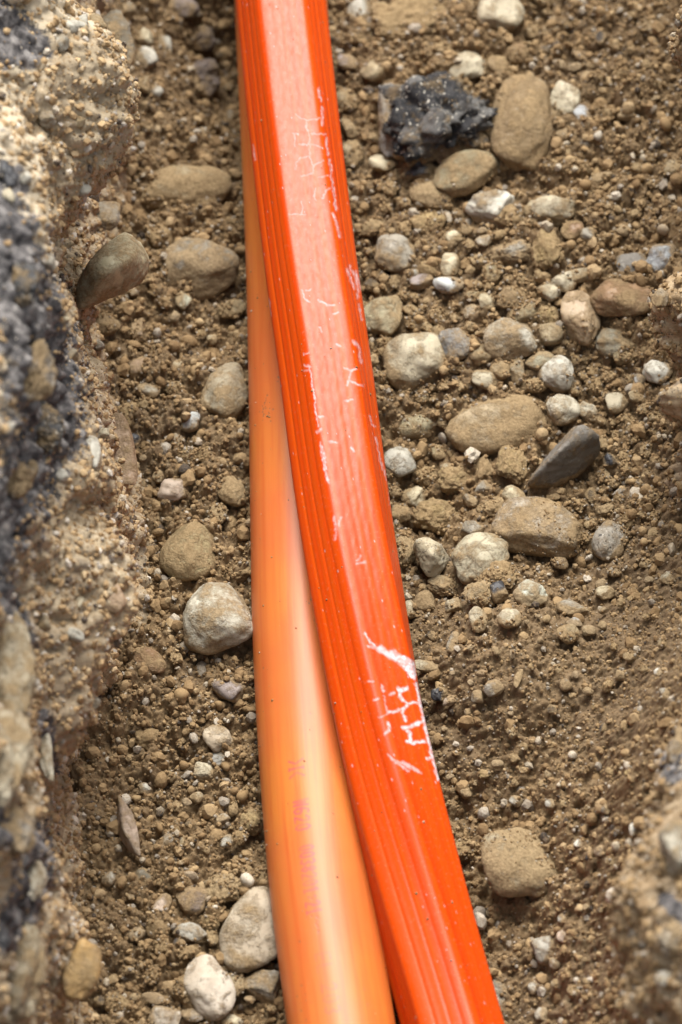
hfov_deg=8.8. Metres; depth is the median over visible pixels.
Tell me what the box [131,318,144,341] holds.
stone
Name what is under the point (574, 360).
stone
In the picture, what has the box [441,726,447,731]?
pebble
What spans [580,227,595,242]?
pebble
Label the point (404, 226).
earth clod
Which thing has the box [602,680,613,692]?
pebble
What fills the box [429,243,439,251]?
stone
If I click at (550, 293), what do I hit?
stone
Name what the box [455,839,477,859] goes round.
earth clod
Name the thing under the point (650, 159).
stone
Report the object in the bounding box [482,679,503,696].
stone
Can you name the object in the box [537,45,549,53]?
pebble
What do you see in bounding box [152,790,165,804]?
earth clod
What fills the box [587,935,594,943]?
pebble
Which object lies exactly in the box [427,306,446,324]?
earth clod
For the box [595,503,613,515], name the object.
stone
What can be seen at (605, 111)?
stone
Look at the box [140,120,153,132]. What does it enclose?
stone
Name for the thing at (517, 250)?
stone
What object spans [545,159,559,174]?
earth clod
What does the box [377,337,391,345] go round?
earth clod
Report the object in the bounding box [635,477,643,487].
stone
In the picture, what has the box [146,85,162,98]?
pebble
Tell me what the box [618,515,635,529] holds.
earth clod
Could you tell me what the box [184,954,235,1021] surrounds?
stone
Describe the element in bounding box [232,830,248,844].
pebble
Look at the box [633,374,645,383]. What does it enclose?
pebble
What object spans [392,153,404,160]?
stone
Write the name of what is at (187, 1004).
earth clod
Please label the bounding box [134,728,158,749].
earth clod
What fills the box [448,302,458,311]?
earth clod
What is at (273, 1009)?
pebble
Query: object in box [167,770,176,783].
stone
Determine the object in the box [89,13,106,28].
pebble
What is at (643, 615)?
pebble
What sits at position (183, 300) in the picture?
stone
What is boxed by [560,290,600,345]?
boulder
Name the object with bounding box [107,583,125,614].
stone
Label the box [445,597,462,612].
pebble
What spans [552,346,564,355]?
pebble
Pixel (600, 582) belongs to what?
pebble
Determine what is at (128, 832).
stone shard
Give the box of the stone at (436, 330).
[432,324,444,333]
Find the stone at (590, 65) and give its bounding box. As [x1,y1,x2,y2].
[586,62,593,68]
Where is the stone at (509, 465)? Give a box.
[495,445,527,484]
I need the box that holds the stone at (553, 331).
[539,322,563,345]
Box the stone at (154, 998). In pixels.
[141,992,166,1004]
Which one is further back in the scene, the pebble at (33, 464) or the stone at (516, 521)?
the stone at (516, 521)
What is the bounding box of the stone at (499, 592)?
[490,581,509,603]
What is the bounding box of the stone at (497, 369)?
[490,361,509,380]
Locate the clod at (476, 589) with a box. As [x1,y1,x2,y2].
[461,580,494,608]
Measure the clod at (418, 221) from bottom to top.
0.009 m
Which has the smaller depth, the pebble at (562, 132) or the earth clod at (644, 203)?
the earth clod at (644, 203)
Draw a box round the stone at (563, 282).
[550,271,576,292]
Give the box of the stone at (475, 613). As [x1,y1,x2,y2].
[468,606,487,632]
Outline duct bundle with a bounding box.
[236,0,504,1023]
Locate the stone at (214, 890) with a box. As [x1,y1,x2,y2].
[204,873,241,903]
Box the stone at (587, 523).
[584,518,596,528]
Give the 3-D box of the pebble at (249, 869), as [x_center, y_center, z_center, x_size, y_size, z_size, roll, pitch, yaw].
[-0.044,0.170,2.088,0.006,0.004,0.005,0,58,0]
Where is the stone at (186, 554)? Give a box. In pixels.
[159,521,215,581]
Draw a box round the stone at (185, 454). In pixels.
[177,447,196,461]
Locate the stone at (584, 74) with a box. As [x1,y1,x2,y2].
[579,70,589,83]
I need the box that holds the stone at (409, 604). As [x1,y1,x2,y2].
[405,599,416,618]
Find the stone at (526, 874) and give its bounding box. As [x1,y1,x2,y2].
[481,827,556,897]
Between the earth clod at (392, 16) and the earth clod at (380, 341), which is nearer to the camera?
the earth clod at (380, 341)
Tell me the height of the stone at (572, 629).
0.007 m
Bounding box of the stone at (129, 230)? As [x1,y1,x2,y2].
[124,227,131,232]
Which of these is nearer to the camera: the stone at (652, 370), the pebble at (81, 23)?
the pebble at (81, 23)
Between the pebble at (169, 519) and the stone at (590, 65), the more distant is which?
the stone at (590, 65)
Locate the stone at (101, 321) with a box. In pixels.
[96,313,120,335]
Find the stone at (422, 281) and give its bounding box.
[409,273,433,289]
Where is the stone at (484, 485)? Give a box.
[475,480,491,495]
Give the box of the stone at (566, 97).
[550,80,581,116]
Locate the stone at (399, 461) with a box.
[384,445,415,477]
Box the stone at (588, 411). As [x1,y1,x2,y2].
[579,401,599,422]
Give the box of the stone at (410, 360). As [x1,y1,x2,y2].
[382,332,445,394]
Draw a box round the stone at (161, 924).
[145,918,169,939]
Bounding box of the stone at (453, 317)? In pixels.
[449,314,459,322]
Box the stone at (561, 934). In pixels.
[557,930,565,942]
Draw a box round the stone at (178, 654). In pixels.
[170,652,182,663]
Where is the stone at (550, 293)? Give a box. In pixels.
[537,283,560,301]
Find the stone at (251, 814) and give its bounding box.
[238,808,262,835]
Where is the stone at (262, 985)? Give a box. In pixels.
[245,969,280,1004]
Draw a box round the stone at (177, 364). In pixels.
[172,360,181,369]
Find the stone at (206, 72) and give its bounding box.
[187,58,220,99]
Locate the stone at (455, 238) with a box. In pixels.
[442,231,463,248]
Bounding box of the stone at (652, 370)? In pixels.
[642,360,672,383]
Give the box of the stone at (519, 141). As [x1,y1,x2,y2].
[491,74,552,171]
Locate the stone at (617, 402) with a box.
[605,392,628,413]
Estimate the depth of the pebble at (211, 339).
2.25 m
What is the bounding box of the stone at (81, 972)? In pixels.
[62,938,101,999]
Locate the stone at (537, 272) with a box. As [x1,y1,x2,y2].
[534,269,541,278]
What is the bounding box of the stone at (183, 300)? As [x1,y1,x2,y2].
[175,291,191,309]
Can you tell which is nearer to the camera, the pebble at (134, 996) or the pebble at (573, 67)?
the pebble at (134, 996)
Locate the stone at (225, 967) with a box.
[221,964,233,973]
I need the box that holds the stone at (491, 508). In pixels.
[475,496,503,517]
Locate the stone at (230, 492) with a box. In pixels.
[217,475,246,506]
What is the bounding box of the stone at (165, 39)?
[158,35,171,52]
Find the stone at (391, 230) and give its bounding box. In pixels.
[387,227,395,233]
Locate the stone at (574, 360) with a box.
[571,355,579,362]
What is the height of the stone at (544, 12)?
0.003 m
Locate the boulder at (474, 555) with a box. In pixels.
[451,532,509,584]
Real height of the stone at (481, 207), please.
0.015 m
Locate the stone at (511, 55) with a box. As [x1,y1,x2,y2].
[506,43,528,64]
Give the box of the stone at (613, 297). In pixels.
[590,278,651,316]
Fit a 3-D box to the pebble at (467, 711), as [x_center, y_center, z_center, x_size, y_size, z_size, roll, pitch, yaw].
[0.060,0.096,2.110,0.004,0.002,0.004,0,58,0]
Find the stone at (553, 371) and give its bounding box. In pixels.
[537,355,573,393]
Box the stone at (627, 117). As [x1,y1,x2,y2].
[617,112,635,120]
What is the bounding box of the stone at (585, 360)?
[580,355,588,364]
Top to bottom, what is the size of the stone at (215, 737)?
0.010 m
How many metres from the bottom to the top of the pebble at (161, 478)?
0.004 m
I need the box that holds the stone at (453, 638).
[446,631,458,652]
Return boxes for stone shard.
[117,795,140,857]
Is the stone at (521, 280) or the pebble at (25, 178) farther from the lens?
the stone at (521, 280)
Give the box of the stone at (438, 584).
[426,575,458,596]
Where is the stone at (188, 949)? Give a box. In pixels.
[177,945,200,958]
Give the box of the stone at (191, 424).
[181,412,200,432]
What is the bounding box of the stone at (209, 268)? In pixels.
[163,237,238,301]
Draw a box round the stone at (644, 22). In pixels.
[636,20,653,31]
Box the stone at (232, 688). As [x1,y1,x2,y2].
[211,677,246,702]
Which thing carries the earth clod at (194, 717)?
on the ground
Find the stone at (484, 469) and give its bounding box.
[474,454,493,481]
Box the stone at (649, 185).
[646,180,658,188]
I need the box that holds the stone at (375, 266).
[371,262,380,270]
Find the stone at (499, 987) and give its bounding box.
[493,980,507,1004]
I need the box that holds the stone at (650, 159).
[645,153,656,162]
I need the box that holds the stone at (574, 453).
[527,425,600,488]
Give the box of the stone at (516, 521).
[490,496,582,558]
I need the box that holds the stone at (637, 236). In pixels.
[633,230,644,240]
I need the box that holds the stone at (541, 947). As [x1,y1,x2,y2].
[530,935,553,965]
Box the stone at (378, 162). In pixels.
[369,154,397,172]
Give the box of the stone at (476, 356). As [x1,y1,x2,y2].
[469,344,491,365]
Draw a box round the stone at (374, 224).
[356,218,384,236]
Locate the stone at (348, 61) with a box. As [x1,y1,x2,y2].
[337,54,356,70]
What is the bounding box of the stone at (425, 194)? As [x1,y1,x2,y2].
[408,181,455,211]
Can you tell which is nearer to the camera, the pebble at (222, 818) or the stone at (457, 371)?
the pebble at (222, 818)
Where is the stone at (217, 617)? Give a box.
[183,582,252,654]
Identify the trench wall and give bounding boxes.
[0,0,156,1023]
[606,5,681,1023]
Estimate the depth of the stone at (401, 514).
2.21 m
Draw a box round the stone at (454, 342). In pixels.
[438,327,470,360]
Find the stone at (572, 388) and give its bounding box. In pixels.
[568,382,581,397]
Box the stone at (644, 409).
[637,403,650,413]
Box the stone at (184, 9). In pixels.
[167,0,199,18]
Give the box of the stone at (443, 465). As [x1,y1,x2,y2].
[440,463,453,468]
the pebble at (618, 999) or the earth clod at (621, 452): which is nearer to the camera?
the pebble at (618, 999)
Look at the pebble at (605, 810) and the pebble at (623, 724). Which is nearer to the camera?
the pebble at (605, 810)
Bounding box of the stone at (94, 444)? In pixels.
[87,435,100,468]
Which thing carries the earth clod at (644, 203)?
on the ground
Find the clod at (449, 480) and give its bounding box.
[437,465,471,495]
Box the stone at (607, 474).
[596,470,609,482]
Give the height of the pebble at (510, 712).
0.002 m
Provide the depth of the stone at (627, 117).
2.30 m
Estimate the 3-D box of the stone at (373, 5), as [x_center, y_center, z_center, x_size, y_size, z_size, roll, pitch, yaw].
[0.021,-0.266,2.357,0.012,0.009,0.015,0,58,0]
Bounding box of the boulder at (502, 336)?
[483,317,537,361]
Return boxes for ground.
[70,0,681,1023]
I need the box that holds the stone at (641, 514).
[637,511,645,518]
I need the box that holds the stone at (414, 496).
[399,486,426,507]
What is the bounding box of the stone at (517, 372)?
[509,357,524,385]
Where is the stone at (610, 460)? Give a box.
[603,452,617,467]
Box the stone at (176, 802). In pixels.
[172,800,179,811]
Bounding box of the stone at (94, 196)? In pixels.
[88,192,100,198]
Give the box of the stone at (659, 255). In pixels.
[646,243,676,272]
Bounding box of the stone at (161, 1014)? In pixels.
[148,1005,181,1023]
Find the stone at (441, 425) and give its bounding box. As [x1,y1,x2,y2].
[437,418,447,427]
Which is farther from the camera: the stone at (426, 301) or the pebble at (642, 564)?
the stone at (426, 301)
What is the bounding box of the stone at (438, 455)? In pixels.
[430,444,446,459]
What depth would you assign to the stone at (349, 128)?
2.32 m
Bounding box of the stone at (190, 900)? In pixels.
[175,885,207,915]
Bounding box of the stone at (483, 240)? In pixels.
[474,234,492,246]
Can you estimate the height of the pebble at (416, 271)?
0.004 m
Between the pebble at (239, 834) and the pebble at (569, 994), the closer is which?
the pebble at (569, 994)
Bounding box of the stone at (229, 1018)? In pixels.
[221,1013,242,1023]
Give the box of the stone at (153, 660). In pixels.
[134,646,165,673]
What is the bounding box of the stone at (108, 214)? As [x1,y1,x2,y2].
[96,201,120,230]
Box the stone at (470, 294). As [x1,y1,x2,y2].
[464,290,479,303]
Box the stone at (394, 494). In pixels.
[388,486,401,497]
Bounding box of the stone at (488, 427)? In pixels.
[444,393,546,455]
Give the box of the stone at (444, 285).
[433,276,464,293]
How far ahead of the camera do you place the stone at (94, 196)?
2.15 m
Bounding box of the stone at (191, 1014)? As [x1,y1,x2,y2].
[181,1008,203,1021]
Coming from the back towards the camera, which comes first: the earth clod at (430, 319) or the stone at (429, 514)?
the earth clod at (430, 319)
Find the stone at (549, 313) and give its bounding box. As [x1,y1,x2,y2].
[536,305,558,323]
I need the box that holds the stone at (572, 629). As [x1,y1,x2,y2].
[557,624,579,643]
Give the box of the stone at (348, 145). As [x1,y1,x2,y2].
[343,139,363,168]
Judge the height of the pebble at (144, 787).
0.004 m
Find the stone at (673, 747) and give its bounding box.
[665,726,681,764]
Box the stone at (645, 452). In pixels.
[639,444,652,456]
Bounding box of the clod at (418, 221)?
[410,212,446,233]
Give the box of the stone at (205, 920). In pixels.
[201,914,219,930]
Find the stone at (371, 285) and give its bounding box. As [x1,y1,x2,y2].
[362,278,379,292]
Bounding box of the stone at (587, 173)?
[573,163,591,175]
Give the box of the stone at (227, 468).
[218,457,231,470]
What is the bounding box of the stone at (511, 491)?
[502,485,525,499]
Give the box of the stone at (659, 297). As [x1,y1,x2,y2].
[651,288,668,307]
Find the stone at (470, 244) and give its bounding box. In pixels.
[463,238,475,249]
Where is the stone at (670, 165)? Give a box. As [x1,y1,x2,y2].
[662,159,681,176]
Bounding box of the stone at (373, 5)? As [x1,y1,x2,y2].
[370,1,387,15]
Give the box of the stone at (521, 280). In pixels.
[513,273,527,284]
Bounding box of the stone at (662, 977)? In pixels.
[655,970,670,986]
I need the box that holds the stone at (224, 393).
[200,362,247,418]
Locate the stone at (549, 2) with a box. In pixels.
[537,0,553,7]
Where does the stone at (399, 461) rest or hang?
on the ground
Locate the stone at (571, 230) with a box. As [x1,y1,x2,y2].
[560,220,583,240]
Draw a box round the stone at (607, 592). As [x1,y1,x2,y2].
[595,585,614,599]
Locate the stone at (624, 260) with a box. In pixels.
[616,252,647,274]
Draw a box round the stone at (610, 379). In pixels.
[600,370,615,383]
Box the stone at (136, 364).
[129,356,150,381]
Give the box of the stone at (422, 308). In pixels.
[418,304,427,311]
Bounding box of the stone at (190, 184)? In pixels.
[138,165,232,210]
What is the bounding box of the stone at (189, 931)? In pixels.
[173,922,206,941]
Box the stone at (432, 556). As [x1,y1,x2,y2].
[413,537,448,577]
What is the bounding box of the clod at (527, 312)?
[506,302,537,322]
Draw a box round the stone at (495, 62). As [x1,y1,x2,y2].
[484,55,510,77]
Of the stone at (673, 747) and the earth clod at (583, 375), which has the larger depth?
the earth clod at (583, 375)
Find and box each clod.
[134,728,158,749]
[144,970,160,984]
[146,344,156,350]
[147,224,172,249]
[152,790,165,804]
[153,937,169,955]
[158,296,172,308]
[170,974,194,1008]
[191,714,197,722]
[196,446,210,461]
[222,146,232,157]
[225,215,238,226]
[339,29,374,45]
[371,0,448,41]
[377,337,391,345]
[379,203,392,212]
[381,179,397,197]
[395,220,410,236]
[398,197,410,208]
[398,290,408,301]
[404,319,415,328]
[409,293,419,301]
[410,212,446,233]
[411,466,436,487]
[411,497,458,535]
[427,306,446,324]
[429,397,435,402]
[437,465,471,495]
[438,380,447,390]
[447,449,454,457]
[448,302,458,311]
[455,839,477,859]
[461,580,494,608]
[472,280,481,290]
[474,560,517,588]
[482,282,494,290]
[493,204,522,226]
[497,286,525,308]
[504,275,511,283]
[506,302,537,322]
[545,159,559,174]
[574,499,586,511]
[578,210,587,217]
[579,371,586,379]
[580,534,588,544]
[585,377,603,396]
[587,366,597,375]
[588,3,605,18]
[597,73,605,80]
[612,67,629,81]
[618,449,632,460]
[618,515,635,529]
[619,460,634,475]
[621,414,635,422]
[623,245,631,252]
[628,435,637,444]
[634,198,645,209]
[646,337,653,345]
[646,492,661,504]
[647,511,659,520]
[649,456,660,464]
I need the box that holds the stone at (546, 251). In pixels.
[531,229,564,270]
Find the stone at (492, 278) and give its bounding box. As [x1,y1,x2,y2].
[482,261,502,284]
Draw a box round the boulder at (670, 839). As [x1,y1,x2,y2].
[658,820,681,877]
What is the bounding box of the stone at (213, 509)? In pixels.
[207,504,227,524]
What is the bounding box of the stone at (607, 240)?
[598,232,613,242]
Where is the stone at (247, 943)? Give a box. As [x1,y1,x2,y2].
[219,886,276,973]
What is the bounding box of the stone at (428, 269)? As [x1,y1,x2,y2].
[417,260,437,276]
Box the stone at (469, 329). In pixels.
[464,321,474,332]
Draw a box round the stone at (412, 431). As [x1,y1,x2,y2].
[386,414,436,439]
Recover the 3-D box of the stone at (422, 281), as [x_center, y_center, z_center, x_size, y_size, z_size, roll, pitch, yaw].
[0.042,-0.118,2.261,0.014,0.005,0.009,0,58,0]
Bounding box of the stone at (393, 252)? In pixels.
[374,234,416,271]
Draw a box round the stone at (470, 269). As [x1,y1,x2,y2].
[464,265,475,274]
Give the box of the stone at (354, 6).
[346,0,371,24]
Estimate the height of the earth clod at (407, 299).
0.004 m
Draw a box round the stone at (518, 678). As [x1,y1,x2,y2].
[513,669,522,687]
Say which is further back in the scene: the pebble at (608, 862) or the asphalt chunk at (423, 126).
the asphalt chunk at (423, 126)
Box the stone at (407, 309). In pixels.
[403,304,417,315]
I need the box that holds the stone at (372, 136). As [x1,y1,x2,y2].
[367,132,378,143]
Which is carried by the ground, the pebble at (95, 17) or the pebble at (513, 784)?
the pebble at (513, 784)
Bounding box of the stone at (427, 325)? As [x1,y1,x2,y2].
[422,321,433,331]
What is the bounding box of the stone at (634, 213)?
[630,209,639,218]
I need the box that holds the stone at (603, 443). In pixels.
[599,435,608,450]
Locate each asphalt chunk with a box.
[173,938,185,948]
[378,71,497,167]
[397,161,435,179]
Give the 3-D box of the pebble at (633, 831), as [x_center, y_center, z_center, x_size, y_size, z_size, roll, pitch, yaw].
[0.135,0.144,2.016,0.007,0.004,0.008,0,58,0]
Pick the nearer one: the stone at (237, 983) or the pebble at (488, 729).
the stone at (237, 983)
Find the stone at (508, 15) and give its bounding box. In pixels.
[476,0,524,33]
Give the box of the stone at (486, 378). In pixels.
[471,370,496,390]
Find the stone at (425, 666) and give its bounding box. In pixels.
[415,660,438,672]
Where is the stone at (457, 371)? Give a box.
[448,361,465,373]
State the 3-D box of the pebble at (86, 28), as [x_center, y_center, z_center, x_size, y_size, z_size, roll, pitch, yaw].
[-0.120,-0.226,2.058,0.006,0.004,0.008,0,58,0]
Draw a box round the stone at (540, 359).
[525,351,553,370]
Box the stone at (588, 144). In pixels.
[579,139,592,147]
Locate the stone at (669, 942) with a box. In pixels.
[658,921,681,956]
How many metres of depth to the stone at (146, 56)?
2.34 m
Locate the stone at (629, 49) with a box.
[626,44,635,52]
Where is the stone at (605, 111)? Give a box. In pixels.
[601,108,615,117]
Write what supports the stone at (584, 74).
on the ground
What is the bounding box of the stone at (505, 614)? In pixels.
[496,608,521,628]
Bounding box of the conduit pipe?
[234,0,395,1023]
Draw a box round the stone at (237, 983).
[228,972,244,996]
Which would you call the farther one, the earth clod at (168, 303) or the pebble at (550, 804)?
the earth clod at (168, 303)
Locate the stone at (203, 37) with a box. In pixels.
[189,24,215,51]
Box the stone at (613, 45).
[608,38,621,51]
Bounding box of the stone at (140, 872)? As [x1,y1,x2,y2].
[135,867,152,882]
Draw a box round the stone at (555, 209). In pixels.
[531,194,575,226]
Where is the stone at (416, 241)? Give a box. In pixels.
[414,239,427,247]
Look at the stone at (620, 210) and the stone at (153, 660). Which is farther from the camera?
the stone at (620, 210)
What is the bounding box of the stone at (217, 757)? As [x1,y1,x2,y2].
[211,751,224,767]
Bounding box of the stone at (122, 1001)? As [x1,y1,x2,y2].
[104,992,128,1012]
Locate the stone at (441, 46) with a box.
[429,39,461,54]
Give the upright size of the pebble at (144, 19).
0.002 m
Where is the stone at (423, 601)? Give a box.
[413,590,434,611]
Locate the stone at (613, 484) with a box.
[607,479,619,488]
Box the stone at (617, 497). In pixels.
[613,494,624,503]
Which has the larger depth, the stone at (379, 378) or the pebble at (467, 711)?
the stone at (379, 378)
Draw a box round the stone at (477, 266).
[469,255,485,269]
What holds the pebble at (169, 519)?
on the ground
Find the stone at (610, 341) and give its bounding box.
[595,328,635,356]
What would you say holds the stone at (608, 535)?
on the ground
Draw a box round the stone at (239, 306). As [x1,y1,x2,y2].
[218,299,246,318]
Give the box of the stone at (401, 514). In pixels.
[392,502,410,522]
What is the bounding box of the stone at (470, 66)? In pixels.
[448,51,486,79]
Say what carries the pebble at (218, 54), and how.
on the ground
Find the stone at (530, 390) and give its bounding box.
[519,378,546,392]
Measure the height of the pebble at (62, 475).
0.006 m
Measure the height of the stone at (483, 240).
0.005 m
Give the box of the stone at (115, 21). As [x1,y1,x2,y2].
[103,9,134,68]
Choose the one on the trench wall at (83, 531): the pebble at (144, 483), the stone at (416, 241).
the pebble at (144, 483)
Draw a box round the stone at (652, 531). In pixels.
[647,527,657,537]
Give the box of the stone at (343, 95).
[336,88,358,112]
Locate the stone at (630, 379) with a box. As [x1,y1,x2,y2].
[625,374,633,383]
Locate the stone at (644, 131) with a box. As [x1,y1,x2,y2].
[640,129,655,137]
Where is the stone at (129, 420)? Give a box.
[120,402,136,425]
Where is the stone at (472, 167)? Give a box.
[432,149,500,197]
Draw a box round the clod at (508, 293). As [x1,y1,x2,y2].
[497,286,525,308]
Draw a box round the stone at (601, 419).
[597,416,605,425]
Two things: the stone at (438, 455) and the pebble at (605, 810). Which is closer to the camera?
the pebble at (605, 810)
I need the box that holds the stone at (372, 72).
[359,59,383,81]
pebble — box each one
[2,188,14,202]
[3,421,13,434]
[19,171,31,184]
[27,460,37,476]
[36,614,50,631]
[38,109,55,128]
[41,254,55,270]
[56,34,69,51]
[56,468,68,481]
[61,316,69,323]
[65,20,78,33]
[66,931,74,939]
[67,627,84,642]
[68,348,78,362]
[72,20,86,27]
[76,116,85,128]
[76,596,85,607]
[78,14,87,25]
[79,19,89,33]
[79,183,91,196]
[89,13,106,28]
[92,697,100,709]
[93,995,104,1006]
[94,339,104,350]
[97,428,109,438]
[101,871,115,886]
[108,975,117,985]
[122,2,136,18]
[122,966,134,973]
[125,754,133,761]
[129,287,138,295]
[129,927,145,941]
[129,993,140,1001]
[132,433,140,444]
[138,397,152,409]
[138,782,151,793]
[139,454,146,461]
[140,17,147,21]
[141,100,149,107]
[141,478,146,486]
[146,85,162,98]
[150,212,156,223]
[152,469,163,482]
[155,125,160,132]
[163,833,173,845]
[164,460,170,469]
[165,516,172,521]
[166,381,182,394]
[169,433,183,446]
[170,311,179,322]
[179,837,184,846]
[181,798,191,805]
[185,821,192,828]
[189,792,202,803]
[197,330,206,335]
[200,127,206,133]
[202,846,209,853]
[205,319,212,325]
[205,930,218,946]
[206,334,217,344]
[212,123,221,129]
[214,52,222,56]
[216,813,230,823]
[220,834,232,847]
[224,83,232,90]
[224,109,234,119]
[226,713,234,721]
[228,802,237,816]
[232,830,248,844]
[241,866,252,873]
[244,995,255,1002]
[254,868,266,882]
[266,1005,276,1013]
[413,201,424,207]
[413,267,419,275]
[425,630,437,641]
[431,686,447,701]
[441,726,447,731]
[443,695,458,705]
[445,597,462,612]
[445,774,454,780]
[459,788,471,798]
[462,493,477,507]
[463,304,478,319]
[464,708,470,715]
[467,644,474,650]
[467,679,473,685]
[471,690,483,702]
[476,670,486,676]
[477,227,487,234]
[477,769,491,778]
[478,292,494,310]
[485,725,492,731]
[491,646,501,655]
[491,760,503,767]
[493,230,505,239]
[494,790,501,796]
[506,727,517,738]
[507,710,513,715]
[508,778,517,786]
[509,752,519,763]
[509,795,522,806]
[510,643,515,658]
[518,767,527,774]
[519,742,527,750]
[523,200,534,216]
[524,24,538,39]
[527,662,534,670]
[528,981,537,994]
[534,1006,547,1020]
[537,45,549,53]
[537,637,543,642]
[538,779,546,786]
[542,26,558,34]
[542,614,550,622]
[544,769,550,777]
[545,799,555,809]
[546,493,560,500]
[547,704,557,713]
[549,957,560,969]
[550,979,558,987]
[551,557,568,568]
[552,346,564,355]
[554,666,561,674]
[555,59,565,69]
[555,128,567,136]
[558,913,566,923]
[559,678,572,691]
[559,799,566,806]
[561,1000,569,1007]
[566,617,582,627]
[567,62,581,71]
[567,986,576,998]
[572,50,584,61]
[572,670,578,678]
[573,839,582,848]
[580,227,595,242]
[582,625,595,635]
[582,687,593,695]
[582,903,588,910]
[582,978,588,983]
[584,487,595,503]
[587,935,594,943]
[594,31,605,45]
[594,845,603,856]
[595,579,607,585]
[597,606,606,613]
[597,621,606,629]
[597,907,603,912]
[598,87,607,94]
[599,723,606,731]
[600,804,609,814]
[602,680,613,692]
[605,767,612,776]
[605,856,613,865]
[606,147,613,153]
[606,566,621,576]
[609,642,617,650]
[614,997,622,1011]
[615,224,631,236]
[615,669,625,680]
[617,597,625,606]
[620,720,628,731]
[623,652,636,662]
[626,11,637,19]
[628,390,645,403]
[629,823,641,835]
[630,162,641,173]
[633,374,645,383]
[638,665,648,673]
[639,561,648,568]
[640,60,650,67]
[642,613,650,620]
[644,576,653,582]
[651,95,658,101]
[654,80,664,88]
[654,667,661,676]
[657,639,666,647]
[659,572,675,584]
[659,688,669,698]
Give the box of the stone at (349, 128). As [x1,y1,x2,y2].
[341,117,358,138]
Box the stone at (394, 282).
[387,274,401,290]
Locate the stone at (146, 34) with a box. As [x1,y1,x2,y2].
[135,27,152,45]
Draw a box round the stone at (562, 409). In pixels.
[546,394,579,425]
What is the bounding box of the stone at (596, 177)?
[591,171,613,184]
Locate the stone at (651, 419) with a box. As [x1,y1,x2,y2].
[647,411,661,422]
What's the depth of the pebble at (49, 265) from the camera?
1.96 m
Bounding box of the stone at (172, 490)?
[157,478,188,503]
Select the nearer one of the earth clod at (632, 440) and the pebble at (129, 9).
the earth clod at (632, 440)
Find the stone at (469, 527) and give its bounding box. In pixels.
[460,520,483,537]
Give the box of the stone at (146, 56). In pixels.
[135,46,157,69]
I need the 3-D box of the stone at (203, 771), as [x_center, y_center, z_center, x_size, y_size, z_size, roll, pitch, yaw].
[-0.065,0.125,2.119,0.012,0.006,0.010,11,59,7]
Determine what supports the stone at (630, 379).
on the ground
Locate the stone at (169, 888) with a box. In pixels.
[164,877,173,891]
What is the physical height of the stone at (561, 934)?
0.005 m
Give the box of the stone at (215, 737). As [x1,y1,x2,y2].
[202,724,232,752]
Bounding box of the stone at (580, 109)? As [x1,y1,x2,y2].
[573,104,592,119]
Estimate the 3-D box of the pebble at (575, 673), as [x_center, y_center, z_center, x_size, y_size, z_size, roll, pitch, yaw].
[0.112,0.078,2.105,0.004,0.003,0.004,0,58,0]
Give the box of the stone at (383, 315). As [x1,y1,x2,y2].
[364,295,402,335]
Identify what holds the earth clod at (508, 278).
on the ground
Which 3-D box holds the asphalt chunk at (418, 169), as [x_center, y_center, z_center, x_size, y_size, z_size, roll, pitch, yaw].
[0.039,-0.178,2.298,0.020,0.010,0.013,0,58,0]
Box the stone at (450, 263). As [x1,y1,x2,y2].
[440,253,459,276]
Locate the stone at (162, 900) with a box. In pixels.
[150,893,171,911]
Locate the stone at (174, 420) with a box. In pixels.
[161,415,177,424]
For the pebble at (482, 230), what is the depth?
2.27 m
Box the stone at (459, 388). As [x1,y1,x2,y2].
[453,379,467,391]
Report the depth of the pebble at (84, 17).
2.07 m
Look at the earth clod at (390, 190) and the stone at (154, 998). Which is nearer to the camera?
the stone at (154, 998)
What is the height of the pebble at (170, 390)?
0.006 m
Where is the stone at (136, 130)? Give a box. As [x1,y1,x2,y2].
[133,125,139,135]
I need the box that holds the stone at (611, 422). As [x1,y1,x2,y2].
[606,419,615,426]
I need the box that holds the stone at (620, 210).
[613,205,622,213]
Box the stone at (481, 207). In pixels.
[465,189,515,229]
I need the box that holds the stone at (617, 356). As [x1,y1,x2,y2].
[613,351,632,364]
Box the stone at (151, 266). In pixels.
[149,260,158,269]
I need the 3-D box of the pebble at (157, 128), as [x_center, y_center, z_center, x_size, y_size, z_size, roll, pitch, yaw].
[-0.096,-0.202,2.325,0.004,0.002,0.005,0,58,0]
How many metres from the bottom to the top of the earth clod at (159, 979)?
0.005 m
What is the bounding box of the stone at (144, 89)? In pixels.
[137,75,149,92]
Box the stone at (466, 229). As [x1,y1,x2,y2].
[461,224,472,234]
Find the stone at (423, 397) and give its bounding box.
[414,386,428,404]
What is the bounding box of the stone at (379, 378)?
[373,370,385,383]
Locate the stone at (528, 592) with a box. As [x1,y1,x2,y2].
[513,579,547,608]
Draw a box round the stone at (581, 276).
[571,266,603,282]
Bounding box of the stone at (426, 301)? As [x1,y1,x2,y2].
[423,297,429,304]
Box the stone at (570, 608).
[556,599,589,616]
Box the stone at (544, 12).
[542,9,552,15]
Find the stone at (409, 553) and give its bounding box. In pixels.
[395,534,415,568]
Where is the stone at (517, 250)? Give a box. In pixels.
[488,239,530,262]
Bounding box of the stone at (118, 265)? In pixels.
[76,232,148,308]
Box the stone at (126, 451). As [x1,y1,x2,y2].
[111,411,137,484]
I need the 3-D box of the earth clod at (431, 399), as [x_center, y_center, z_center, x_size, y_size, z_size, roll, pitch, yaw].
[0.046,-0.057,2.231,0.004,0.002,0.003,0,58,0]
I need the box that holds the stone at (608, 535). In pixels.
[591,520,628,561]
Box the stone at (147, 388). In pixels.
[135,382,159,398]
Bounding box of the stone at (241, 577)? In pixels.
[224,560,250,583]
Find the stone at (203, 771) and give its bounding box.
[193,762,214,782]

